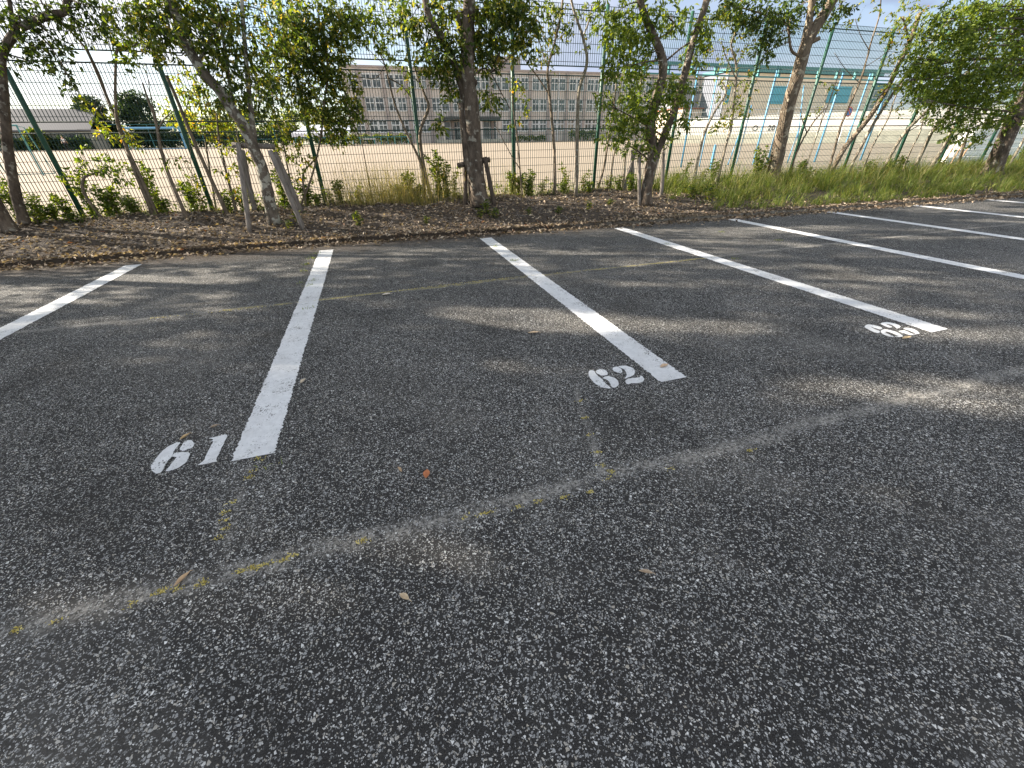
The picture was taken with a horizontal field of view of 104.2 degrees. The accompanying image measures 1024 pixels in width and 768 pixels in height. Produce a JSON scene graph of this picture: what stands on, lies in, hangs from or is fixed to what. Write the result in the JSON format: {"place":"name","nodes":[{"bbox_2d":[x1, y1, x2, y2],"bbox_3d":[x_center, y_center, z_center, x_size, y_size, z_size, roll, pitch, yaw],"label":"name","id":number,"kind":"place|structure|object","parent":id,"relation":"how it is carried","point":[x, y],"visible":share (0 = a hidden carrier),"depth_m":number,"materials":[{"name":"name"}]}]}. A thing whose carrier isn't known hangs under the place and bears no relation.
{"place":"outdoors","nodes":[
{"label":"outdoors","id":0,"kind":"place"},
{"bbox_2d":[131,143,416,241],"bbox_3d":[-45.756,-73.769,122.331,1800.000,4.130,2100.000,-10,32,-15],"label":"terrain","id":1,"kind":"structure","parent":0,"point":[279,144],"depth_m":80.71,"materials":[{"name":"beige soil"}]},
{"bbox_2d":[69,95,123,146],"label":"evergreen tree","id":2,"kind":"object","parent":1,"relation":"on","point":[112,128],"visible":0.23,"depth_m":61.90,"materials":[{"name":"green plant"}]},
{"bbox_2d":[231,111,275,142],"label":"background tree","id":3,"kind":"object","parent":1,"relation":"on","point":[262,128],"visible":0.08,"depth_m":71.61,"materials":[{"name":"green plant"}]},
{"bbox_2d":[278,107,313,144],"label":"background tree","id":4,"kind":"object","parent":1,"relation":"on","point":[295,118],"visible":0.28,"depth_m":76.11,"materials":[{"name":"green plant"}]},
{"bbox_2d":[339,56,704,143],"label":"school building","id":5,"kind":"structure","parent":1,"relation":"on","point":[410,125],"depth_m":76.41,"materials":[{"name":"beige concrete"}]},
{"bbox_2d":[0,139,1014,221],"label":"sports ground","id":6,"kind":"structure","parent":0,"point":[544,165],"depth_m":22.53,"materials":[{"name":"sand"}]},
{"bbox_2d":[0,125,55,175],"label":"soccer goal","id":7,"kind":"object","parent":6,"relation":"on","point":[17,126],"visible":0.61,"depth_m":17.16,"materials":[{"name":"teal paint"}]},
{"bbox_2d":[20,126,53,150],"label":"background tree","id":8,"kind":"object","parent":6,"relation":"on","point":[30,130],"visible":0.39,"depth_m":56.20,"materials":[{"name":"green plant"}]},
{"bbox_2d":[0,134,95,150],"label":"hedge","id":9,"kind":"object","parent":6,"relation":"on","point":[56,142],"visible":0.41,"depth_m":57.86,"materials":[{"name":"green plant"}]},
{"bbox_2d":[0,109,122,150],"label":"shed","id":10,"kind":"structure","parent":6,"relation":"on","point":[64,127],"depth_m":58.80,"materials":[{"name":"metal"}]},
{"bbox_2d":[112,88,170,147],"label":"evergreen tree","id":11,"kind":"object","parent":6,"relation":"on","point":[136,108],"visible":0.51,"depth_m":62.99,"materials":[{"name":"green plant"}]},
{"bbox_2d":[122,127,186,148],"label":"soccer goal","id":12,"kind":"object","parent":6,"relation":"on","point":[178,128],"visible":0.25,"depth_m":54.32,"materials":[{"name":"blue paint"}]},
{"bbox_2d":[108,130,284,148],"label":"hedge","id":13,"kind":"object","parent":6,"relation":"on","point":[200,140],"visible":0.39,"depth_m":65.85,"materials":[{"name":"green plant"}]},
{"bbox_2d":[291,125,339,145],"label":"event tent","id":14,"kind":"object","parent":6,"relation":"on","point":[302,129],"visible":0.35,"depth_m":61.17,"materials":[{"name":"fabric"}]},
{"bbox_2d":[339,133,412,144],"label":"hedge","id":15,"kind":"object","parent":6,"relation":"on","point":[383,139],"visible":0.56,"depth_m":70.44,"materials":[{"name":"green plant"}]},
{"bbox_2d":[568,129,595,140],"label":"hedge","id":16,"kind":"object","parent":6,"relation":"on","point":[585,136],"visible":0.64,"depth_m":80.21,"materials":[{"name":"green plant"}]},
{"bbox_2d":[656,91,703,137],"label":"annex","id":17,"kind":"object","parent":6,"relation":"on","point":[693,108],"visible":0.09,"depth_m":65.63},
{"bbox_2d":[639,60,892,166],"bbox_3d":[11.271,-11.762,17.682,13.762,3.748,0.213,-10,32,-15],"label":"backstop frame","id":18,"kind":"object","parent":6,"relation":"on","point":[776,75],"visible":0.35,"depth_m":17.39,"materials":[{"name":"blue paint"}]},
{"bbox_2d":[662,102,1023,142],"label":"spectator terrace","id":19,"kind":"structure","parent":6,"relation":"on","point":[848,123],"depth_m":47.01,"materials":[{"name":"grey concrete"}]},
{"bbox_2d":[942,129,1023,162],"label":"white steps","id":20,"kind":"structure","parent":6,"relation":"on","point":[987,139],"depth_m":19.75,"materials":[{"name":"concrete"}]},
{"bbox_2d":[0,197,1023,767],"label":"parking lot","id":21,"kind":"structure","parent":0,"point":[832,559],"depth_m":1.73,"materials":[{"name":"asphalt"}]},
{"bbox_2d":[0,264,141,339],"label":"parking line","id":22,"kind":"object","parent":21,"relation":"on","point":[22,322],"visible":1,"depth_m":4.18,"materials":[{"name":"white paint"}]},
{"bbox_2d":[151,434,226,473],"bbox_3d":[-1.678,0.359,2.076,0.312,0.001,0.253,-10,32,-15],"label":"bay number","id":23,"kind":"object","parent":21,"relation":"on","point":[166,454],"visible":1,"depth_m":2.06,"materials":[{"name":"white paint"}]},
{"bbox_2d":[232,249,333,460],"bbox_3d":[-2.084,-0.840,4.072,0.213,0.001,4.970,-10,32,-15],"label":"parking line","id":24,"kind":"object","parent":21,"relation":"on","point":[261,432],"visible":1,"depth_m":2.73,"materials":[{"name":"white paint"}]},
{"bbox_2d":[10,257,756,633],"bbox_3d":[0.178,-0.389,3.253,6.492,0.017,3.376,-10,32,-15],"label":"moss","id":25,"kind":"object","parent":21,"relation":"on","point":[160,591],"visible":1,"depth_m":1.60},
{"bbox_2d":[0,193,1022,267],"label":"kerb","id":26,"kind":"structure","parent":21,"relation":"on","point":[127,255],"depth_m":6.72,"materials":[{"name":"concrete"}]},
{"bbox_2d":[480,237,685,381],"bbox_3d":[0.312,-1.243,4.665,0.213,0.001,4.970,-10,32,-15],"label":"parking line","id":27,"kind":"object","parent":21,"relation":"on","point":[639,354],"visible":1,"depth_m":3.47,"materials":[{"name":"white paint"}]},
{"bbox_2d":[588,366,643,387],"bbox_3d":[0.695,-0.052,2.681,0.345,0.001,0.256,-10,32,-15],"label":"bay number","id":28,"kind":"object","parent":21,"relation":"on","point":[595,378],"visible":1,"depth_m":2.67,"materials":[{"name":"white paint"}]},
{"bbox_2d":[615,227,946,331],"bbox_3d":[2.708,-1.646,5.257,0.213,0.001,4.970,-10,32,-15],"label":"parking line","id":29,"kind":"object","parent":21,"relation":"on","point":[914,322],"visible":0.99,"depth_m":4.17,"materials":[{"name":"white paint"}]},
{"bbox_2d":[728,219,1023,278],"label":"parking line","id":30,"kind":"object","parent":21,"relation":"on","point":[1016,275],"visible":1,"depth_m":5.41,"materials":[{"name":"white paint"}]},
{"bbox_2d":[865,322,918,336],"bbox_3d":[3.097,-0.447,3.260,0.360,0.001,0.269,-10,32,-15],"label":"bay number","id":31,"kind":"object","parent":21,"relation":"on","point":[870,328],"visible":1,"depth_m":3.25,"materials":[{"name":"white paint"}]},
{"bbox_2d":[829,212,1023,239],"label":"parking line","id":32,"kind":"object","parent":21,"relation":"on","point":[997,235],"visible":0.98,"depth_m":6.87,"materials":[{"name":"white paint"}]},
{"bbox_2d":[913,205,1023,217],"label":"parking line","id":33,"kind":"object","parent":21,"relation":"on","point":[971,211],"visible":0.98,"depth_m":8.20,"materials":[{"name":"white paint"}]},
{"bbox_2d":[0,168,1023,259],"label":"planting bed","id":34,"kind":"object","parent":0,"point":[99,228],"visible":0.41,"depth_m":7.32,"materials":[{"name":"soil"}]},
{"bbox_2d":[0,178,14,215],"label":"weed","id":35,"kind":"object","parent":34,"relation":"on","point":[4,196],"visible":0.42,"depth_m":6.64,"materials":[{"name":"green plant"}]},
{"bbox_2d":[0,198,19,232],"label":"planted tree","id":36,"kind":"object","parent":34,"relation":"on","point":[8,224],"visible":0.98,"depth_m":6.19,"materials":[{"name":"brown plant"}]},
{"bbox_2d":[16,209,46,224],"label":"weed","id":37,"kind":"object","parent":34,"relation":"on","point":[34,215],"visible":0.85,"depth_m":6.64,"materials":[{"name":"green plant"}]},
{"bbox_2d":[22,191,43,221],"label":"weed","id":38,"kind":"object","parent":34,"relation":"on","point":[32,197],"visible":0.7,"depth_m":6.80,"materials":[{"name":"green plant"}]},
{"bbox_2d":[31,203,61,220],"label":"weed","id":39,"kind":"object","parent":34,"relation":"on","point":[48,207],"visible":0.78,"depth_m":6.89,"materials":[{"name":"green plant"}]},
{"bbox_2d":[48,192,71,220],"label":"weed","id":40,"kind":"object","parent":34,"relation":"on","point":[55,199],"visible":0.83,"depth_m":6.92,"materials":[{"name":"green plant"}]},
{"bbox_2d":[0,0,133,223],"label":"planted tree","id":41,"kind":"object","parent":34,"relation":"on","point":[17,26],"visible":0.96,"depth_m":5.76,"materials":[{"name":"green plant"}]},
{"bbox_2d":[55,164,100,218],"bbox_3d":[-7.516,-3.320,6.922,0.403,0.892,0.397,18,36,28],"label":"weed","id":42,"kind":"object","parent":34,"relation":"on","point":[78,188],"visible":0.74,"depth_m":6.86,"materials":[{"name":"green plant"}]},
{"bbox_2d":[87,183,112,214],"bbox_3d":[-7.238,-3.270,7.089,0.353,0.601,0.358,-14,33,-20],"label":"weed","id":43,"kind":"object","parent":34,"relation":"on","point":[94,189],"visible":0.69,"depth_m":7.02,"materials":[{"name":"green plant"}]},
{"bbox_2d":[71,142,134,218],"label":"sapling","id":44,"kind":"object","parent":34,"relation":"on","point":[101,171],"visible":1,"depth_m":6.79,"materials":[{"name":"green plant"}]},
{"bbox_2d":[62,22,153,214],"bbox_3d":[-6.628,-4.228,6.523,1.047,2.752,0.749,25,40,36],"label":"sapling","id":45,"kind":"object","parent":34,"relation":"on","point":[116,138],"visible":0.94,"depth_m":6.52,"materials":[{"name":"green plant"}]},
{"bbox_2d":[93,185,125,213],"bbox_3d":[-7.148,-3.256,7.113,0.343,0.538,0.366,0,31,1],"label":"weed","id":46,"kind":"object","parent":34,"relation":"on","point":[106,193],"visible":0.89,"depth_m":7.07,"materials":[{"name":"green plant"}]},
{"bbox_2d":[94,19,158,214],"bbox_3d":[-6.048,-4.348,6.699,0.661,2.760,0.911,25,40,36],"label":"sapling","id":47,"kind":"object","parent":34,"relation":"on","point":[130,38],"visible":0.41,"depth_m":6.45,"materials":[{"name":"brown plant"}]},
{"bbox_2d":[119,197,141,212],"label":"weed","id":48,"kind":"object","parent":34,"relation":"on","point":[134,208],"visible":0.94,"depth_m":7.13,"materials":[{"name":"green plant"}]},
{"bbox_2d":[126,157,162,211],"bbox_3d":[-6.565,-3.552,7.176,0.397,0.924,0.403,-11,33,-16],"label":"weed","id":49,"kind":"object","parent":34,"relation":"on","point":[154,193],"visible":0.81,"depth_m":7.12,"materials":[{"name":"green plant"}]},
{"bbox_2d":[106,52,191,219],"bbox_3d":[-5.452,-3.795,6.323,0.506,2.239,0.676,-5,31,-6],"label":"sapling","id":50,"kind":"object","parent":34,"relation":"on","point":[124,60],"visible":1,"depth_m":6.25,"materials":[{"name":"green plant"}]},
{"bbox_2d":[153,197,172,212],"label":"weed","id":51,"kind":"object","parent":34,"relation":"on","point":[163,205],"visible":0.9,"depth_m":7.30,"materials":[{"name":"green plant"}]},
{"bbox_2d":[174,181,198,210],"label":"weed","id":52,"kind":"object","parent":34,"relation":"on","point":[191,198],"visible":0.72,"depth_m":7.40,"materials":[{"name":"green plant"}]},
{"bbox_2d":[165,75,228,214],"bbox_3d":[-5.422,-3.902,6.680,0.618,2.067,0.508,-27,40,-36],"label":"sapling","id":53,"kind":"object","parent":34,"relation":"on","point":[213,184],"visible":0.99,"depth_m":6.77,"materials":[{"name":"brown plant"}]},
{"bbox_2d":[185,165,208,211],"bbox_3d":[-5.730,-3.533,7.222,0.331,0.804,0.276,6,32,12],"label":"weed","id":54,"kind":"object","parent":34,"relation":"on","point":[203,206],"visible":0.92,"depth_m":7.22,"materials":[{"name":"green plant"}]},
{"bbox_2d":[157,66,244,208],"bbox_3d":[-5.763,-4.577,7.658,1.446,2.518,0.956,-10,32,-15],"label":"sapling","id":55,"kind":"object","parent":34,"relation":"on","point":[227,126],"visible":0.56,"depth_m":7.33,"materials":[{"name":"green plant"}]},
{"bbox_2d":[98,0,315,224],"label":"planted tree","id":56,"kind":"object","parent":34,"relation":"on","point":[180,34],"visible":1,"depth_m":5.80,"materials":[{"name":"green plant"}]},
{"bbox_2d":[211,189,233,210],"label":"weed","id":57,"kind":"object","parent":34,"relation":"on","point":[224,197],"visible":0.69,"depth_m":7.59,"materials":[{"name":"green plant"}]},
{"bbox_2d":[211,113,252,211],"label":"sapling","id":58,"kind":"object","parent":34,"relation":"on","point":[231,191],"visible":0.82,"depth_m":7.19,"materials":[{"name":"green plant"}]},
{"bbox_2d":[231,142,305,231],"bbox_3d":[-4.299,-3.468,7.019,1.072,1.366,1.412,-10,32,-15],"label":"tree support","id":59,"kind":"object","parent":34,"relation":"on","point":[285,181],"visible":0.9,"depth_m":6.62,"materials":[{"name":"brown wood"}]},
{"bbox_2d":[270,168,290,206],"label":"weed","id":60,"kind":"object","parent":34,"relation":"on","point":[281,192],"visible":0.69,"depth_m":7.74,"materials":[{"name":"green plant"}]},
{"bbox_2d":[254,85,315,191],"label":"sapling","id":61,"kind":"object","parent":34,"relation":"on","point":[284,134],"visible":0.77,"depth_m":7.35,"materials":[{"name":"green plant"}]},
{"bbox_2d":[295,181,314,204],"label":"weed","id":62,"kind":"object","parent":34,"relation":"on","point":[308,193],"visible":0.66,"depth_m":7.93,"materials":[{"name":"green plant"}]},
{"bbox_2d":[291,155,323,206],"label":"sapling","id":63,"kind":"object","parent":34,"relation":"on","point":[303,178],"visible":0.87,"depth_m":7.78,"materials":[{"name":"green plant"}]},
{"bbox_2d":[249,0,370,205],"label":"sapling","id":64,"kind":"object","parent":34,"relation":"on","point":[323,73],"visible":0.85,"depth_m":6.96,"materials":[{"name":"green plant"}]},
{"bbox_2d":[10,179,659,222],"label":"fence line grass","id":65,"kind":"structure","parent":34,"relation":"on","point":[144,211],"depth_m":7.77,"materials":[{"name":"plant"}]},
{"bbox_2d":[330,179,344,202],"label":"weed","id":66,"kind":"object","parent":34,"relation":"on","point":[339,192],"visible":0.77,"depth_m":7.82,"materials":[{"name":"green plant"}]},
{"bbox_2d":[346,85,375,187],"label":"sapling","id":67,"kind":"object","parent":34,"relation":"on","point":[362,114],"visible":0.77,"depth_m":7.36,"materials":[{"name":"green plant"}]},
{"bbox_2d":[328,0,425,199],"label":"sapling","id":68,"kind":"object","parent":34,"relation":"on","point":[350,27],"visible":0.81,"depth_m":6.95,"materials":[{"name":"green plant"}]},
{"bbox_2d":[0,188,772,256],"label":"twigs","id":69,"kind":"object","parent":34,"relation":"on","point":[346,221],"visible":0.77,"depth_m":7.26,"materials":[{"name":"brown wood"}]},
{"bbox_2d":[304,151,528,206],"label":"dry grass","id":70,"kind":"structure","parent":34,"relation":"on","point":[382,193],"depth_m":8.07,"materials":[{"name":"plant"}]},
{"bbox_2d":[395,38,443,201],"bbox_3d":[-1.762,-5.071,7.886,0.800,2.738,0.549,-22,37,-31],"label":"sapling","id":71,"kind":"object","parent":34,"relation":"on","point":[417,52],"visible":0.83,"depth_m":7.61,"materials":[{"name":"green plant"}]},
{"bbox_2d":[424,147,442,196],"bbox_3d":[-1.643,-4.481,8.492,0.441,1.011,0.448,6,32,11],"label":"weed","id":72,"kind":"object","parent":34,"relation":"on","point":[437,159],"visible":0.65,"depth_m":8.38,"materials":[{"name":"green plant"}]},
{"bbox_2d":[433,157,451,196],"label":"weed","id":73,"kind":"object","parent":34,"relation":"on","point":[445,177],"visible":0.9,"depth_m":8.37,"materials":[{"name":"green plant"}]},
{"bbox_2d":[384,0,548,206],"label":"planted tree","id":74,"kind":"object","parent":34,"relation":"on","point":[466,19],"visible":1,"depth_m":6.86,"materials":[{"name":"green plant"}]},
{"bbox_2d":[457,157,495,204],"bbox_3d":[-0.702,-4.072,8.077,0.766,0.938,0.318,-3,31,-4],"label":"tree support","id":75,"kind":"object","parent":34,"relation":"on","point":[466,183],"visible":0.52,"depth_m":8.04,"materials":[{"name":"brown wood"}]},
{"bbox_2d":[492,77,530,195],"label":"sapling","id":76,"kind":"object","parent":34,"relation":"on","point":[526,111],"visible":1,"depth_m":8.22,"materials":[{"name":"green plant"}]},
{"bbox_2d":[505,170,517,193],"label":"weed","id":77,"kind":"object","parent":34,"relation":"on","point":[511,177],"visible":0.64,"depth_m":8.97,"materials":[{"name":"green plant"}]},
{"bbox_2d":[0,0,1023,217],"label":"fence","id":78,"kind":"object","parent":34,"relation":"on","point":[34,122],"visible":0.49,"depth_m":8.52,"materials":[{"name":"metal"}]},
{"bbox_2d":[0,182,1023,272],"bbox_3d":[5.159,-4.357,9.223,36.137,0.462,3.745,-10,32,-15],"label":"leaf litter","id":79,"kind":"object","parent":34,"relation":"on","point":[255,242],"visible":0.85,"depth_m":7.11,"materials":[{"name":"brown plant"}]},
{"bbox_2d":[13,160,1018,219],"bbox_3d":[5.192,-5.364,10.469,35.074,0.440,0.635,-10,32,-15],"label":"ground cover","id":80,"kind":"object","parent":34,"relation":"on","point":[175,205],"visible":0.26,"depth_m":7.86,"materials":[{"name":"green plant"}]},
{"bbox_2d":[523,169,535,195],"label":"weed","id":81,"kind":"object","parent":34,"relation":"on","point":[530,177],"visible":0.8,"depth_m":9.08,"materials":[{"name":"green plant"}]},
{"bbox_2d":[523,0,571,194],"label":"sapling","id":82,"kind":"object","parent":34,"relation":"on","point":[558,12],"visible":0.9,"depth_m":7.65,"materials":[{"name":"green plant"}]},
{"bbox_2d":[560,0,596,196],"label":"sapling","id":83,"kind":"object","parent":34,"relation":"on","point":[568,32],"visible":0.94,"depth_m":7.85,"materials":[{"name":"brown plant"}]},
{"bbox_2d":[598,59,627,187],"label":"sapling","id":84,"kind":"object","parent":34,"relation":"on","point":[609,126],"visible":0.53,"depth_m":8.78,"materials":[{"name":"green plant"}]},
{"bbox_2d":[618,68,644,188],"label":"sapling","id":85,"kind":"object","parent":34,"relation":"on","point":[624,166],"visible":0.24,"depth_m":9.40,"materials":[{"name":"green plant"}]},
{"bbox_2d":[622,145,664,205],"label":"stakes","id":86,"kind":"object","parent":34,"relation":"on","point":[631,168],"visible":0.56,"depth_m":8.71,"materials":[{"name":"brown wood"}]},
{"bbox_2d":[588,0,716,206],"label":"planted tree","id":87,"kind":"object","parent":34,"relation":"on","point":[675,98],"visible":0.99,"depth_m":7.28,"materials":[{"name":"green plant"}]},
{"bbox_2d":[693,82,737,181],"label":"sapling","id":88,"kind":"object","parent":34,"relation":"on","point":[705,130],"visible":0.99,"depth_m":9.57,"materials":[{"name":"brown plant"}]},
{"bbox_2d":[699,0,760,181],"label":"sapling","id":89,"kind":"object","parent":34,"relation":"on","point":[735,84],"visible":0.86,"depth_m":9.28,"materials":[{"name":"green plant"}]},
{"bbox_2d":[752,145,768,174],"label":"weed","id":90,"kind":"object","parent":34,"relation":"on","point":[757,158],"visible":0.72,"depth_m":10.61,"materials":[{"name":"green plant"}]},
{"bbox_2d":[703,0,859,182],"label":"planted tree","id":91,"kind":"object","parent":34,"relation":"on","point":[812,28],"visible":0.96,"depth_m":9.11,"materials":[{"name":"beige plant"}]},
{"bbox_2d":[789,106,827,178],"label":"sapling","id":92,"kind":"object","parent":34,"relation":"on","point":[793,162],"visible":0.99,"depth_m":10.21,"materials":[{"name":"brown plant"}]},
{"bbox_2d":[616,168,1022,210],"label":"short grass","id":93,"kind":"structure","parent":34,"relation":"on","point":[842,192],"depth_m":9.77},
{"bbox_2d":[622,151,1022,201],"bbox_3d":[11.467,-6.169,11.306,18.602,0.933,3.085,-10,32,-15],"label":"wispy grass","id":94,"kind":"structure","parent":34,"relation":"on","point":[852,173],"depth_m":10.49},
{"bbox_2d":[804,68,840,169],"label":"sapling","id":95,"kind":"object","parent":34,"relation":"on","point":[836,90],"visible":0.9,"depth_m":10.32,"materials":[{"name":"brown plant"}]},
{"bbox_2d":[827,0,888,170],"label":"sapling","id":96,"kind":"object","parent":34,"relation":"on","point":[852,97],"visible":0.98,"depth_m":10.10,"materials":[{"name":"brown plant"}]},
{"bbox_2d":[830,0,937,172],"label":"sapling","id":97,"kind":"object","parent":34,"relation":"on","point":[896,24],"visible":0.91,"depth_m":10.25,"materials":[{"name":"green plant"}]},
{"bbox_2d":[861,81,914,172],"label":"sapling","id":98,"kind":"object","parent":34,"relation":"on","point":[870,150],"visible":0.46,"depth_m":11.26,"materials":[{"name":"brown plant"}]},
{"bbox_2d":[845,0,964,174],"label":"sapling","id":99,"kind":"object","parent":34,"relation":"on","point":[870,129],"visible":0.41,"depth_m":10.90,"materials":[{"name":"brown plant"}]},
{"bbox_2d":[914,15,969,171],"bbox_3d":[12.136,-8.133,11.272,1.258,3.971,0.147,-10,32,-15],"label":"sapling","id":100,"kind":"object","parent":34,"relation":"on","point":[924,146],"visible":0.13,"depth_m":11.91,"materials":[{"name":"brown plant"}]},
{"bbox_2d":[929,125,955,172],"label":"sapling","id":101,"kind":"object","parent":34,"relation":"on","point":[941,150],"visible":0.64,"depth_m":12.21,"materials":[{"name":"brown plant"}]},
{"bbox_2d":[879,2,1010,174],"bbox_3d":[12.121,-8.156,11.091,2.252,4.100,0.650,-10,32,-15],"label":"sapling","id":102,"kind":"object","parent":34,"relation":"on","point":[906,131],"visible":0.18,"depth_m":11.51,"materials":[{"name":"brown plant"}]},
{"bbox_2d":[884,0,1023,175],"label":"planted tree","id":103,"kind":"object","parent":34,"relation":"on","point":[969,34],"visible":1,"depth_m":9.97,"materials":[{"name":"green plant"}]},
{"bbox_2d":[0,0,1023,146],"label":"sky","id":104,"kind":"structure","parent":0,"point":[887,6],"materials":[{"name":"white"}]},
{"bbox_2d":[699,67,893,117],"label":"sports hall","id":105,"kind":"structure","parent":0,"point":[785,79],"depth_m":64.46,"materials":[{"name":"beige paint"}]},
{"bbox_2d":[609,145,1023,209],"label":"tall grass","id":106,"kind":"structure","parent":0,"point":[822,182],"depth_m":10.12,"materials":[{"name":"plant"}]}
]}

